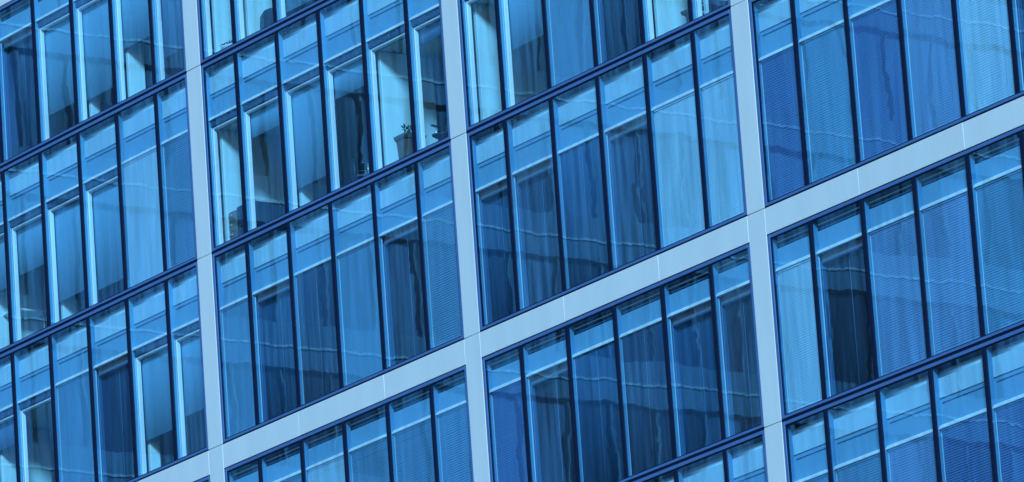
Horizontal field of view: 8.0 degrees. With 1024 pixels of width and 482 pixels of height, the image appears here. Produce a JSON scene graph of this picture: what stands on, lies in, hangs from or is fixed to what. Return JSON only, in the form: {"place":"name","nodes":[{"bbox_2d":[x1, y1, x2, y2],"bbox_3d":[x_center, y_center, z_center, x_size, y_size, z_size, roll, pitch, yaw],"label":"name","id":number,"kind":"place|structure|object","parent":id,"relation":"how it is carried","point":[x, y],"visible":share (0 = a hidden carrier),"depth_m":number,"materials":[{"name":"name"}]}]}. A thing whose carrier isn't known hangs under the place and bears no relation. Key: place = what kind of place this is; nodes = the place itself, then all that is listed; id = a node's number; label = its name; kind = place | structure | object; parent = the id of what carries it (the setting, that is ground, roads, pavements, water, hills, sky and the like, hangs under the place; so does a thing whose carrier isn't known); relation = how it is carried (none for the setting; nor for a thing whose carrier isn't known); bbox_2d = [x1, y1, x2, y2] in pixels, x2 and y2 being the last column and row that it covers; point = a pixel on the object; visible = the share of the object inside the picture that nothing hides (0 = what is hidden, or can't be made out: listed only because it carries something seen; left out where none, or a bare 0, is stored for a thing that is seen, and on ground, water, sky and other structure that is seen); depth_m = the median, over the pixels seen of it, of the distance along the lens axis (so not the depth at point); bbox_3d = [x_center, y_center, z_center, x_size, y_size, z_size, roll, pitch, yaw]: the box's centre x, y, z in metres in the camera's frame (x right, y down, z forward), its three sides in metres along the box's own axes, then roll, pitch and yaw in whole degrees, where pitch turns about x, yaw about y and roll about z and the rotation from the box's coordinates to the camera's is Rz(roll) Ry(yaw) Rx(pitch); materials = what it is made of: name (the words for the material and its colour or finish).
{"place":"outdoors","nodes":[
{"label":"outdoors","id":0,"kind":"place"},
{"bbox_2d":[0,0,1023,481],"bbox_3d":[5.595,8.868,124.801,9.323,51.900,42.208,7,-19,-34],"label":"office building","id":1,"kind":"structure","parent":0,"point":[492,100],"depth_m":128.29,"materials":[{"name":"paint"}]},
{"bbox_2d":[7,37,36,156],"bbox_3d":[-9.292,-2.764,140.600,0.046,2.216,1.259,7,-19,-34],"label":"roller blind","id":2,"kind":"object","parent":1,"relation":"attached to","point":[22,97],"visible":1,"depth_m":140.73,"materials":[{"name":"blue fabric"}]},
{"bbox_2d":[0,0,44,160],"bbox_3d":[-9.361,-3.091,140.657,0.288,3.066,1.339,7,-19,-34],"label":"window","id":3,"kind":"structure","parent":1,"relation":"in","point":[15,26],"depth_m":141.02,"materials":[{"name":"glass"}]},
{"bbox_2d":[5,152,54,341],"bbox_3d":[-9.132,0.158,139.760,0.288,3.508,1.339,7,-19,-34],"label":"window","id":4,"kind":"structure","parent":1,"relation":"in","point":[23,185],"depth_m":140.13,"materials":[{"name":"blue"}]},
{"bbox_2d":[14,335,60,481],"bbox_3d":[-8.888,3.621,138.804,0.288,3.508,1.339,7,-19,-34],"label":"window","id":5,"kind":"structure","parent":1,"relation":"in","point":[33,391],"depth_m":139.21,"materials":[{"name":"blue"}]},
{"bbox_2d":[34,0,82,141],"bbox_3d":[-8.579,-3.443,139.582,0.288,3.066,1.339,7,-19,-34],"label":"window","id":6,"kind":"structure","parent":1,"relation":"in","point":[48,13],"depth_m":139.96,"materials":[{"name":"blue"}]},
{"bbox_2d":[45,18,73,114],"bbox_3d":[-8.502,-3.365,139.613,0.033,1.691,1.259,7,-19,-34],"label":"roller blind","id":7,"kind":"object","parent":1,"relation":"attached to","point":[59,66],"visible":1,"depth_m":139.75,"materials":[{"name":"fabric"}]},
{"bbox_2d":[42,133,88,324],"bbox_3d":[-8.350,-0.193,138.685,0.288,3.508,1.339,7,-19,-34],"label":"window","id":8,"kind":"structure","parent":1,"relation":"in","point":[61,189],"depth_m":139.04,"materials":[{"name":"blue"}]},
{"bbox_2d":[54,200,83,301],"bbox_3d":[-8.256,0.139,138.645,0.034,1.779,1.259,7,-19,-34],"label":"roller blind","id":9,"kind":"object","parent":1,"relation":"attached to","point":[69,251],"visible":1,"depth_m":138.77,"materials":[{"name":"fabric"}]},
{"bbox_2d":[52,317,98,481],"bbox_3d":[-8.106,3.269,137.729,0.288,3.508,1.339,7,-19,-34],"label":"window","id":10,"kind":"structure","parent":1,"relation":"in","point":[70,350],"depth_m":138.16,"materials":[{"name":"glass"}]},
{"bbox_2d":[57,372,94,481],"bbox_3d":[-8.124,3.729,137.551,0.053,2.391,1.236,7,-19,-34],"label":"window blind","id":11,"kind":"object","parent":1,"relation":"hanging from","point":[74,443],"visible":1,"depth_m":137.64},
{"bbox_2d":[0,0,185,166],"bbox_3d":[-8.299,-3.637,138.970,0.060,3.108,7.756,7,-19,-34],"label":"window frame","id":12,"kind":"structure","parent":1,"relation":"in","point":[12,3],"depth_m":138.74,"materials":[{"name":"blue metal"}]},
{"bbox_2d":[82,0,112,99],"bbox_3d":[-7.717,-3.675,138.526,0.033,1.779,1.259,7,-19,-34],"label":"roller blind","id":13,"kind":"object","parent":1,"relation":"attached to","point":[97,50],"visible":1,"depth_m":138.66,"materials":[{"name":"fabric"}]},
{"bbox_2d":[0,74,196,351],"bbox_3d":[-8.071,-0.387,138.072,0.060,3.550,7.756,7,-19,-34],"label":"window frame","id":14,"kind":"structure","parent":1,"relation":"in","point":[154,93],"depth_m":137.76,"materials":[{"name":"blue metal"}]},
{"bbox_2d":[80,113,126,306],"bbox_3d":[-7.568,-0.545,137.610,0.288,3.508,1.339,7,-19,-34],"label":"window","id":15,"kind":"structure","parent":1,"relation":"in","point":[99,170],"depth_m":137.96,"materials":[{"name":"blue"}]},
{"bbox_2d":[0,262,207,481],"bbox_3d":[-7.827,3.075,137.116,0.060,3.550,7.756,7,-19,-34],"label":"window frame","id":16,"kind":"structure","parent":1,"relation":"in","point":[164,280],"depth_m":136.44,"materials":[{"name":"blue metal"}]},
{"bbox_2d":[92,181,122,289],"bbox_3d":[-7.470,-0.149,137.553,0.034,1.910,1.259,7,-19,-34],"label":"roller blind","id":17,"kind":"object","parent":1,"relation":"attached to","point":[107,228],"visible":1,"depth_m":137.68,"materials":[{"name":"fabric"}]},
{"bbox_2d":[90,299,137,481],"bbox_3d":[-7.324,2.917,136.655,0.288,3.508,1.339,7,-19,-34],"label":"window","id":18,"kind":"structure","parent":1,"relation":"in","point":[109,353],"depth_m":137.02,"materials":[{"name":"glass"}]},
{"bbox_2d":[102,366,133,481],"bbox_3d":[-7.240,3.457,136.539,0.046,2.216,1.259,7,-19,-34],"label":"roller blind","id":19,"kind":"object","parent":1,"relation":"attached to","point":[117,427],"visible":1,"depth_m":136.66,"materials":[{"name":"blue fabric"}]},
{"bbox_2d":[118,93,165,287],"bbox_3d":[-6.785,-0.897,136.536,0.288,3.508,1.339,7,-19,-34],"label":"window","id":20,"kind":"structure","parent":1,"relation":"in","point":[137,128],"depth_m":136.95,"materials":[{"name":"glass"}]},
{"bbox_2d":[124,149,162,286],"bbox_3d":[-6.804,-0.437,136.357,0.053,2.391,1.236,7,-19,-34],"label":"window blind","id":21,"kind":"object","parent":1,"relation":"hanging from","point":[143,219],"visible":1,"depth_m":136.41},
{"bbox_2d":[129,280,180,475],"bbox_3d":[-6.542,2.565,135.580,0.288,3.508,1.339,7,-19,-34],"label":"window","id":22,"kind":"structure","parent":1,"relation":"in","point":[148,313],"depth_m":135.95,"materials":[{"name":"blue"}]},
{"bbox_2d":[141,348,171,440],"bbox_3d":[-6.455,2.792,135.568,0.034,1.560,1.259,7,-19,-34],"label":"roller blind","id":23,"kind":"object","parent":1,"relation":"attached to","point":[156,393],"visible":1,"depth_m":135.69,"materials":[{"name":"fabric"}]},
{"bbox_2d":[157,80,188,269],"bbox_3d":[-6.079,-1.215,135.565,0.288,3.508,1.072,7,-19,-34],"label":"window","id":24,"kind":"structure","parent":1,"relation":"in","point":[172,108],"depth_m":135.95,"materials":[{"name":"glass"}]},
{"bbox_2d":[163,133,194,267],"bbox_3d":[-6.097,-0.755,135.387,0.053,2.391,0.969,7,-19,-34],"label":"venetian blind","id":25,"kind":"object","parent":1,"relation":"hanging from","point":[186,154],"visible":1,"depth_m":135.44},
{"bbox_2d":[168,268,199,458],"bbox_3d":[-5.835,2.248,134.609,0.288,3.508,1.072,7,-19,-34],"label":"window","id":26,"kind":"structure","parent":1,"relation":"in","point":[184,317],"depth_m":134.93,"materials":[{"name":"blue"}]},
{"bbox_2d":[181,333,203,416],"bbox_3d":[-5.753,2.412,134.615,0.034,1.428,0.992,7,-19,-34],"label":"roller blind","id":27,"kind":"object","parent":1,"relation":"attached to","point":[192,374],"visible":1,"depth_m":134.74,"materials":[{"name":"fabric"}]},
{"bbox_2d":[205,53,246,245],"bbox_3d":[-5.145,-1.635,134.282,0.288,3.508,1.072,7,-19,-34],"label":"window","id":28,"kind":"structure","parent":1,"relation":"in","point":[220,84],"depth_m":134.60,"materials":[{"name":"blue"}]},
{"bbox_2d":[217,242,257,436],"bbox_3d":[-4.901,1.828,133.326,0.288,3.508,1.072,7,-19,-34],"label":"window","id":29,"kind":"structure","parent":1,"relation":"in","point":[232,279],"depth_m":133.72,"materials":[{"name":"glass"}]},
{"bbox_2d":[222,298,254,436],"bbox_3d":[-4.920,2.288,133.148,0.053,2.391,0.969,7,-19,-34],"label":"venetian blind","id":30,"kind":"object","parent":1,"relation":"hanging from","point":[240,393],"visible":1,"depth_m":133.19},
{"bbox_2d":[237,32,287,230],"bbox_3d":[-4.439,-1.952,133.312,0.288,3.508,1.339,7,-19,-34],"label":"window","id":31,"kind":"structure","parent":1,"relation":"in","point":[258,88],"depth_m":133.68,"materials":[{"name":"blue"}]},
{"bbox_2d":[249,222,298,422],"bbox_3d":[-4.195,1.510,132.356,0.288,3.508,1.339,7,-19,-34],"label":"window","id":32,"kind":"structure","parent":1,"relation":"in","point":[270,278],"depth_m":132.71,"materials":[{"name":"glass"}]},
{"bbox_2d":[261,291,296,419],"bbox_3d":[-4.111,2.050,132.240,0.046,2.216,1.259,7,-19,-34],"label":"roller blind","id":33,"kind":"object","parent":1,"relation":"attached to","point":[279,355],"visible":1,"depth_m":132.35,"materials":[{"name":"blue fabric"}]},
{"bbox_2d":[278,10,328,211],"bbox_3d":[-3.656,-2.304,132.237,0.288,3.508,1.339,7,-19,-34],"label":"window","id":34,"kind":"structure","parent":1,"relation":"in","point":[299,68],"depth_m":132.61,"materials":[{"name":"blue"}]},
{"bbox_2d":[291,80,325,188],"bbox_3d":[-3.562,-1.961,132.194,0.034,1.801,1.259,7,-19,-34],"label":"roller blind","id":35,"kind":"object","parent":1,"relation":"attached to","point":[308,134],"visible":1,"depth_m":132.31,"materials":[{"name":"fabric"}]},
{"bbox_2d":[290,202,341,404],"bbox_3d":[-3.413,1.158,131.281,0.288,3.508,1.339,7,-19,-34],"label":"window","id":36,"kind":"structure","parent":1,"relation":"in","point":[310,237],"depth_m":131.67,"materials":[{"name":"glass"}]},
{"bbox_2d":[296,261,338,403],"bbox_3d":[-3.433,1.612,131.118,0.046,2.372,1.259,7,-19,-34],"label":"roller blind","id":37,"kind":"object","parent":1,"relation":"attached to","point":[317,332],"visible":1,"depth_m":131.16,"materials":[{"name":"blue fabric"}]},
{"bbox_2d":[201,0,450,251],"bbox_3d":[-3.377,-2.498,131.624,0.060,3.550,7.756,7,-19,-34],"label":"window frame","id":38,"kind":"structure","parent":1,"relation":"in","point":[317,9],"depth_m":132.09,"materials":[{"name":"blue metal"}]},
{"bbox_2d":[212,142,463,442],"bbox_3d":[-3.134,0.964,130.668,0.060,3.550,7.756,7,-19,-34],"label":"window frame","id":39,"kind":"structure","parent":1,"relation":"in","point":[371,182],"depth_m":130.75,"materials":[{"name":"blue metal"}]},
{"bbox_2d":[320,0,375,191],"bbox_3d":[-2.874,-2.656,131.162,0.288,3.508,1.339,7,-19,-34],"label":"window","id":40,"kind":"structure","parent":1,"relation":"in","point":[340,27],"depth_m":131.51,"materials":[{"name":"blue"}]},
{"bbox_2d":[225,366,473,481],"bbox_3d":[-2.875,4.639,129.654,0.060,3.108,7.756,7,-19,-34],"label":"window frame","id":41,"kind":"structure","parent":1,"relation":"in","point":[300,440],"depth_m":128.94,"materials":[{"name":"blue metal"}]},
{"bbox_2d":[332,182,383,385],"bbox_3d":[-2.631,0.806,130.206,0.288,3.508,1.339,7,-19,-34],"label":"window","id":42,"kind":"structure","parent":1,"relation":"in","point":[353,218],"depth_m":130.62,"materials":[{"name":"glass"}]},
{"bbox_2d":[338,240,381,384],"bbox_3d":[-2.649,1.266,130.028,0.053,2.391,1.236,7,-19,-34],"label":"venetian blind","id":43,"kind":"object","parent":1,"relation":"hanging from","point":[361,325],"visible":1,"depth_m":130.07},
{"bbox_2d":[363,0,418,170],"bbox_3d":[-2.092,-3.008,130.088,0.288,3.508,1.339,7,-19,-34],"label":"window","id":44,"kind":"structure","parent":1,"relation":"in","point":[384,25],"depth_m":130.43,"materials":[{"name":"blue"}]},
{"bbox_2d":[375,162,427,367],"bbox_3d":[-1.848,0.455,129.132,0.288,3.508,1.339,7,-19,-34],"label":"window","id":45,"kind":"structure","parent":1,"relation":"in","point":[397,220],"depth_m":129.51,"materials":[{"name":"glass"}]},
{"bbox_2d":[388,232,425,363],"bbox_3d":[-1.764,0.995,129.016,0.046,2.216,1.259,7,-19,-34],"label":"roller blind","id":46,"kind":"object","parent":1,"relation":"attached to","point":[406,298],"visible":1,"depth_m":129.12,"materials":[{"name":"blue fabric"}]},
{"bbox_2d":[394,418,434,481],"bbox_3d":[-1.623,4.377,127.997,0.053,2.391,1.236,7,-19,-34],"label":"venetian blind","id":47,"kind":"object","parent":1,"relation":"hanging from","point":[419,453],"visible":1,"depth_m":128.20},
{"bbox_2d":[389,384,441,481],"bbox_3d":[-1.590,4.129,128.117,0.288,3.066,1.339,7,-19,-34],"label":"window","id":48,"kind":"structure","parent":1,"relation":"in","point":[413,409],"depth_m":128.59,"materials":[{"name":"glass"}]},
{"bbox_2d":[407,0,439,150],"bbox_3d":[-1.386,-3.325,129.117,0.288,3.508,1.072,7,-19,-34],"label":"window","id":49,"kind":"structure","parent":1,"relation":"in","point":[421,13],"depth_m":129.38,"materials":[{"name":"blue"}]},
{"bbox_2d":[418,148,453,347],"bbox_3d":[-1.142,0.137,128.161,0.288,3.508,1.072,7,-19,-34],"label":"window","id":50,"kind":"structure","parent":1,"relation":"in","point":[435,176],"depth_m":128.53,"materials":[{"name":"glass"}]},
{"bbox_2d":[425,204,461,346],"bbox_3d":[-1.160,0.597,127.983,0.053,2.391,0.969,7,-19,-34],"label":"venetian blind","id":51,"kind":"object","parent":1,"relation":"hanging from","point":[442,258],"visible":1,"depth_m":128.03,"materials":[{"name":"plastic"}]},
{"bbox_2d":[438,404,471,481],"bbox_3d":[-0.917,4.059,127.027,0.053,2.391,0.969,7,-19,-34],"label":"venetian blind","id":52,"kind":"object","parent":1,"relation":"hanging from","point":[457,474],"visible":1,"depth_m":127.21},
{"bbox_2d":[472,120,516,324],"bbox_3d":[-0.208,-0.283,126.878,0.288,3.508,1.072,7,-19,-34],"label":"window","id":53,"kind":"structure","parent":1,"relation":"in","point":[490,177],"depth_m":127.19,"materials":[{"name":"glass"}]},
{"bbox_2d":[484,191,515,320],"bbox_3d":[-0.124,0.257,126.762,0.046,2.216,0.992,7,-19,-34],"label":"roller blind","id":54,"kind":"object","parent":1,"relation":"attached to","point":[500,256],"visible":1,"depth_m":126.87,"materials":[{"name":"blue fabric"}]},
{"bbox_2d":[492,380,527,481],"bbox_3d":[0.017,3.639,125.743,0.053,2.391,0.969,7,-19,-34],"label":"venetian blind","id":55,"kind":"object","parent":1,"relation":"hanging from","point":[517,471],"visible":1,"depth_m":125.87,"materials":[{"name":"painted aluminium"}]},
{"bbox_2d":[507,98,561,308],"bbox_3d":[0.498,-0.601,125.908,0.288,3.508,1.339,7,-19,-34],"label":"window","id":56,"kind":"structure","parent":1,"relation":"in","point":[531,157],"depth_m":126.26,"materials":[{"name":"glass"}]},
{"bbox_2d":[521,170,561,305],"bbox_3d":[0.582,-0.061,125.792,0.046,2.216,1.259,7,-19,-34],"label":"roller blind","id":57,"kind":"object","parent":1,"relation":"attached to","point":[541,238],"visible":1,"depth_m":125.89,"materials":[{"name":"blue fabric"}]},
{"bbox_2d":[523,326,578,481],"bbox_3d":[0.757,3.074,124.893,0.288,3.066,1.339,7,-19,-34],"label":"window","id":58,"kind":"structure","parent":1,"relation":"in","point":[546,361],"depth_m":125.31,"materials":[{"name":"glass"}]},
{"bbox_2d":[535,373,575,481],"bbox_3d":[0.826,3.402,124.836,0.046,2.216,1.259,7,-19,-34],"label":"roller blind","id":59,"kind":"object","parent":1,"relation":"attached to","point":[555,430],"visible":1,"depth_m":124.98,"materials":[{"name":"blue fabric"}]},
{"bbox_2d":[549,0,593,84],"bbox_3d":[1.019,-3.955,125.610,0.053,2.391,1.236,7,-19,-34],"label":"window blind","id":60,"kind":"object","parent":1,"relation":"hanging from","point":[573,26],"visible":1,"depth_m":125.54,"materials":[{"name":"fabric"}]},
{"bbox_2d":[553,76,609,288],"bbox_3d":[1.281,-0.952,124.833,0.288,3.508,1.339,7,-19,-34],"label":"window","id":61,"kind":"structure","parent":1,"relation":"in","point":[575,114],"depth_m":125.25,"materials":[{"name":"glass"}]},
{"bbox_2d":[560,137,608,287],"bbox_3d":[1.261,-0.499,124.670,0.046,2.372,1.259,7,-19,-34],"label":"roller blind","id":62,"kind":"object","parent":1,"relation":"attached to","point":[584,218],"visible":1,"depth_m":124.71,"materials":[{"name":"blue fabric"}]},
{"bbox_2d":[457,0,730,130],"bbox_3d":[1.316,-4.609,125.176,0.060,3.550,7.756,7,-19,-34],"label":"window frame","id":63,"kind":"structure","parent":1,"relation":"in","point":[496,2],"depth_m":125.98,"materials":[{"name":"blue metal"}]},
{"bbox_2d":[569,306,625,481],"bbox_3d":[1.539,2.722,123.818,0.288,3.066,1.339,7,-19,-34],"label":"window","id":64,"kind":"structure","parent":1,"relation":"in","point":[595,332],"depth_m":124.24,"materials":[{"name":"glass"}]},
{"bbox_2d":[575,342,623,481],"bbox_3d":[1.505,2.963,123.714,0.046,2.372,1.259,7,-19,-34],"label":"roller blind","id":65,"kind":"object","parent":1,"relation":"attached to","point":[599,418],"visible":1,"depth_m":123.75,"materials":[{"name":"blue fabric"}]},
{"bbox_2d":[467,9,746,330],"bbox_3d":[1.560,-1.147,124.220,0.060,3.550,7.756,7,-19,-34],"label":"window frame","id":66,"kind":"structure","parent":1,"relation":"in","point":[691,31],"depth_m":124.30,"materials":[{"name":"blue metal"}]},
{"bbox_2d":[603,0,640,60],"bbox_3d":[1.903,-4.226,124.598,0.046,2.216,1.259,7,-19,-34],"label":"roller blind","id":67,"kind":"object","parent":1,"relation":"attached to","point":[622,26],"visible":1,"depth_m":124.56,"materials":[{"name":"blue fabric"}]},
{"bbox_2d":[482,244,763,481],"bbox_3d":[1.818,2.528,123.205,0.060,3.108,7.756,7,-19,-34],"label":"window frame","id":68,"kind":"structure","parent":1,"relation":"in","point":[709,264],"depth_m":122.94,"materials":[{"name":"blue metal"}]},
{"bbox_2d":[599,54,654,268],"bbox_3d":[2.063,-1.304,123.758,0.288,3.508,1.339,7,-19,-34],"label":"window","id":69,"kind":"structure","parent":1,"relation":"in","point":[624,114],"depth_m":124.12,"materials":[{"name":"glass"}]},
{"bbox_2d":[613,127,655,264],"bbox_3d":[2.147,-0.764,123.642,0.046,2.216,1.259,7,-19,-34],"label":"roller blind","id":70,"kind":"object","parent":1,"relation":"attached to","point":[634,196],"visible":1,"depth_m":123.74,"materials":[{"name":"blue fabric"}]},
{"bbox_2d":[616,285,672,475],"bbox_3d":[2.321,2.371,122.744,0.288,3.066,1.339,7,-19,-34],"label":"window","id":71,"kind":"structure","parent":1,"relation":"in","point":[642,312],"depth_m":123.15,"materials":[{"name":"glass"}]},
{"bbox_2d":[622,321,671,474],"bbox_3d":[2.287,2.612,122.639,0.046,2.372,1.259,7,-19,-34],"label":"roller blind","id":72,"kind":"object","parent":1,"relation":"attached to","point":[647,398],"visible":1,"depth_m":122.67,"materials":[{"name":"blue fabric"}]},
{"bbox_2d":[647,31,703,247],"bbox_3d":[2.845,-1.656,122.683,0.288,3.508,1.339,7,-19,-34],"label":"window","id":73,"kind":"structure","parent":1,"relation":"in","point":[670,70],"depth_m":123.06,"materials":[{"name":"glass"}]},
{"bbox_2d":[654,92,704,246],"bbox_3d":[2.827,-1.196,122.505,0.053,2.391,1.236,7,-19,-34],"label":"window blind","id":74,"kind":"object","parent":1,"relation":"hanging from","point":[679,171],"visible":1,"depth_m":122.54,"materials":[{"name":"fabric"}]},
{"bbox_2d":[664,264,721,456],"bbox_3d":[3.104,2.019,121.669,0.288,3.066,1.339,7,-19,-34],"label":"window","id":75,"kind":"structure","parent":1,"relation":"in","point":[689,300],"depth_m":122.05,"materials":[{"name":"glass"}]},
{"bbox_2d":[677,313,720,453],"bbox_3d":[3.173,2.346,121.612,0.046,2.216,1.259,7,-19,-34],"label":"roller blind","id":76,"kind":"object","parent":1,"relation":"attached to","point":[699,391],"visible":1,"depth_m":121.71,"materials":[{"name":"blue fabric"}]},
{"bbox_2d":[695,16,732,226],"bbox_3d":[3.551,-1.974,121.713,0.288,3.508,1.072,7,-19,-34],"label":"window","id":77,"kind":"structure","parent":1,"relation":"in","point":[713,46],"depth_m":122.08,"materials":[{"name":"glass"}]},
{"bbox_2d":[702,74,743,224],"bbox_3d":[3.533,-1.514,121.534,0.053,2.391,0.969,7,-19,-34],"label":"venetian blind","id":78,"kind":"object","parent":1,"relation":"hanging from","point":[723,150],"visible":1,"depth_m":121.58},
{"bbox_2d":[713,251,750,437],"bbox_3d":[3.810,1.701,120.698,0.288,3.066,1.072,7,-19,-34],"label":"window","id":79,"kind":"structure","parent":1,"relation":"in","point":[731,279],"depth_m":121.04,"materials":[{"name":"glass"}]},
{"bbox_2d":[725,296,760,433],"bbox_3d":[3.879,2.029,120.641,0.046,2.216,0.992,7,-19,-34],"label":"roller blind","id":80,"kind":"object","parent":1,"relation":"attached to","point":[743,364],"visible":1,"depth_m":120.74,"materials":[{"name":"blue fabric"}]},
{"bbox_2d":[754,0,800,200],"bbox_3d":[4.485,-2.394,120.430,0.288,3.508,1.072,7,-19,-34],"label":"window","id":81,"kind":"structure","parent":1,"relation":"in","point":[773,18],"depth_m":120.80,"materials":[{"name":"glass"}]},
{"bbox_2d":[761,47,804,199],"bbox_3d":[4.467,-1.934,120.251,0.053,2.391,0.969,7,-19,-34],"label":"venetian blind","id":82,"kind":"object","parent":1,"relation":"hanging from","point":[785,150],"visible":1,"depth_m":120.29,"materials":[{"name":"painted aluminium"}]},
{"bbox_2d":[773,221,821,413],"bbox_3d":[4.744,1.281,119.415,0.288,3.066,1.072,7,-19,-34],"label":"window","id":83,"kind":"structure","parent":1,"relation":"in","point":[794,247],"depth_m":119.77,"materials":[{"name":"glass"}]},
{"bbox_2d":[778,258,821,412],"bbox_3d":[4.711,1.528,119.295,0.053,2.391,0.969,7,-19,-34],"label":"venetian blind","id":84,"kind":"object","parent":1,"relation":"hanging from","point":[800,332],"visible":1,"depth_m":119.33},
{"bbox_2d":[788,409,838,481],"bbox_3d":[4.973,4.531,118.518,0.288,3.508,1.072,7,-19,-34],"label":"window","id":85,"kind":"structure","parent":1,"relation":"in","point":[807,442],"depth_m":118.93,"materials":[{"name":"glass"}]},
{"bbox_2d":[795,0,843,182],"bbox_3d":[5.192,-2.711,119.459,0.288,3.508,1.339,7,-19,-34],"label":"window","id":86,"kind":"structure","parent":1,"relation":"in","point":[816,17],"depth_m":119.86,"materials":[{"name":"glass"}]},
{"bbox_2d":[801,23,855,181],"bbox_3d":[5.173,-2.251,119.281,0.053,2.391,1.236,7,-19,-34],"label":"venetian blind","id":87,"kind":"object","parent":1,"relation":"hanging from","point":[828,103],"visible":1,"depth_m":119.32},
{"bbox_2d":[813,200,872,397],"bbox_3d":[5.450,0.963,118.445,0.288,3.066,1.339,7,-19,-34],"label":"window","id":88,"kind":"structure","parent":1,"relation":"in","point":[839,234],"depth_m":118.81,"materials":[{"name":"glass"}]},
{"bbox_2d":[826,249,873,393],"bbox_3d":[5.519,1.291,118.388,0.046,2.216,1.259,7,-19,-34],"label":"roller blind","id":89,"kind":"object","parent":1,"relation":"attached to","point":[849,322],"visible":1,"depth_m":118.48,"materials":[{"name":"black fabric"}]},
{"bbox_2d":[828,389,889,481],"bbox_3d":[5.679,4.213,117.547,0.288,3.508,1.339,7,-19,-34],"label":"window","id":90,"kind":"structure","parent":1,"relation":"in","point":[854,427],"depth_m":117.97,"materials":[{"name":"glass"}]},
{"bbox_2d":[852,0,907,159],"bbox_3d":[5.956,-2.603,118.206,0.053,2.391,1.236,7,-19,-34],"label":"venetian blind","id":91,"kind":"object","parent":1,"relation":"hanging from","point":[883,114],"visible":1,"depth_m":118.24,"materials":[{"name":"painted aluminium"}]},
{"bbox_2d":[749,0,1023,206],"bbox_3d":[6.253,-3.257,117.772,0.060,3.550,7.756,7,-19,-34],"label":"window frame","id":92,"kind":"structure","parent":1,"relation":"in","point":[751,2],"depth_m":118.61,"materials":[{"name":"blue metal"}]},
{"bbox_2d":[864,177,924,376],"bbox_3d":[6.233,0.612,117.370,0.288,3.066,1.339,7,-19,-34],"label":"window","id":93,"kind":"structure","parent":1,"relation":"in","point":[892,205],"depth_m":117.77,"materials":[{"name":"glass"}]},
{"bbox_2d":[767,126,1023,418],"bbox_3d":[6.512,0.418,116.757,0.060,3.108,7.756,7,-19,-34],"label":"window frame","id":94,"kind":"structure","parent":1,"relation":"in","point":[1020,130],"depth_m":117.54,"materials":[{"name":"blue metal"}]},
{"bbox_2d":[870,214,926,375],"bbox_3d":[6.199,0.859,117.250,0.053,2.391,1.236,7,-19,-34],"label":"venetian blind","id":95,"kind":"object","parent":1,"relation":"hanging from","point":[898,295],"visible":1,"depth_m":117.29,"materials":[{"name":"plastic"}]},
{"bbox_2d":[782,327,1023,481],"bbox_3d":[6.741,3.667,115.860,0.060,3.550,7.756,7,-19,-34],"label":"window frame","id":96,"kind":"structure","parent":1,"relation":"in","point":[983,347],"depth_m":116.51,"materials":[{"name":"blue metal"}]},
{"bbox_2d":[880,368,941,481],"bbox_3d":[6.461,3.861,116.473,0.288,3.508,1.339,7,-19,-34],"label":"window","id":97,"kind":"structure","parent":1,"relation":"in","point":[906,407],"depth_m":116.91,"materials":[{"name":"glass"}]},
{"bbox_2d":[888,433,936,481],"bbox_3d":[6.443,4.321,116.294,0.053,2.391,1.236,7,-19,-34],"label":"venetian blind","id":98,"kind":"object","parent":1,"relation":"hanging from","point":[922,472],"visible":1,"depth_m":116.51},
{"bbox_2d":[905,0,960,136],"bbox_3d":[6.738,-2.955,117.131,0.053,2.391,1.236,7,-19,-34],"label":"venetian blind","id":99,"kind":"object","parent":1,"relation":"hanging from","point":[933,64],"visible":1,"depth_m":117.15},
{"bbox_2d":[916,154,978,355],"bbox_3d":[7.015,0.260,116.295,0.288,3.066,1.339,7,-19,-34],"label":"window","id":100,"kind":"structure","parent":1,"relation":"in","point":[946,182],"depth_m":116.69,"materials":[{"name":"glass"}]},
{"bbox_2d":[922,191,979,354],"bbox_3d":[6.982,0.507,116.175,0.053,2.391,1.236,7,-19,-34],"label":"venetian blind","id":101,"kind":"object","parent":1,"relation":"hanging from","point":[952,282],"visible":1,"depth_m":116.21,"materials":[{"name":"plastic"}]},
{"bbox_2d":[933,347,995,481],"bbox_3d":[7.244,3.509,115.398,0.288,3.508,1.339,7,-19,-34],"label":"window","id":102,"kind":"structure","parent":1,"relation":"in","point":[960,386],"depth_m":115.83,"materials":[{"name":"glass"}]},
{"bbox_2d":[941,412,992,481],"bbox_3d":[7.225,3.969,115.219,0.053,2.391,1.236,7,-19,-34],"label":"venetian blind","id":103,"kind":"object","parent":1,"relation":"hanging from","point":[963,452],"visible":1,"depth_m":115.41,"materials":[{"name":"painted aluminium"}]},
{"bbox_2d":[960,0,1014,112],"bbox_3d":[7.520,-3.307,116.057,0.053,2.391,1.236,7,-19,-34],"label":"venetian blind","id":104,"kind":"object","parent":1,"relation":"hanging from","point":[988,54],"visible":1,"depth_m":116.02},
{"bbox_2d":[970,134,1021,334],"bbox_3d":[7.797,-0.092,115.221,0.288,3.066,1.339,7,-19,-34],"label":"window","id":105,"kind":"structure","parent":1,"relation":"in","point":[1000,159],"depth_m":115.61,"materials":[{"name":"glass"}]},
{"bbox_2d":[976,169,1023,332],"bbox_3d":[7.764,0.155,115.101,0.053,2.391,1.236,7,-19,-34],"label":"venetian blind","id":106,"kind":"object","parent":1,"relation":"hanging from","point":[1001,208],"visible":1,"depth_m":115.18,"materials":[{"name":"plastic"}]},
{"bbox_2d":[987,333,1023,481],"bbox_3d":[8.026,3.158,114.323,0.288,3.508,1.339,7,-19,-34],"label":"window","id":107,"kind":"structure","parent":1,"relation":"in","point":[1006,362],"depth_m":114.85,"materials":[{"name":"glass"}]},
{"bbox_2d":[995,398,1023,481],"bbox_3d":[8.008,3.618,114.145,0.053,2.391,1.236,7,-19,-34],"label":"venetian blind","id":108,"kind":"object","parent":1,"relation":"hanging from","point":[1012,446],"visible":1,"depth_m":114.53,"materials":[{"name":"metal"}]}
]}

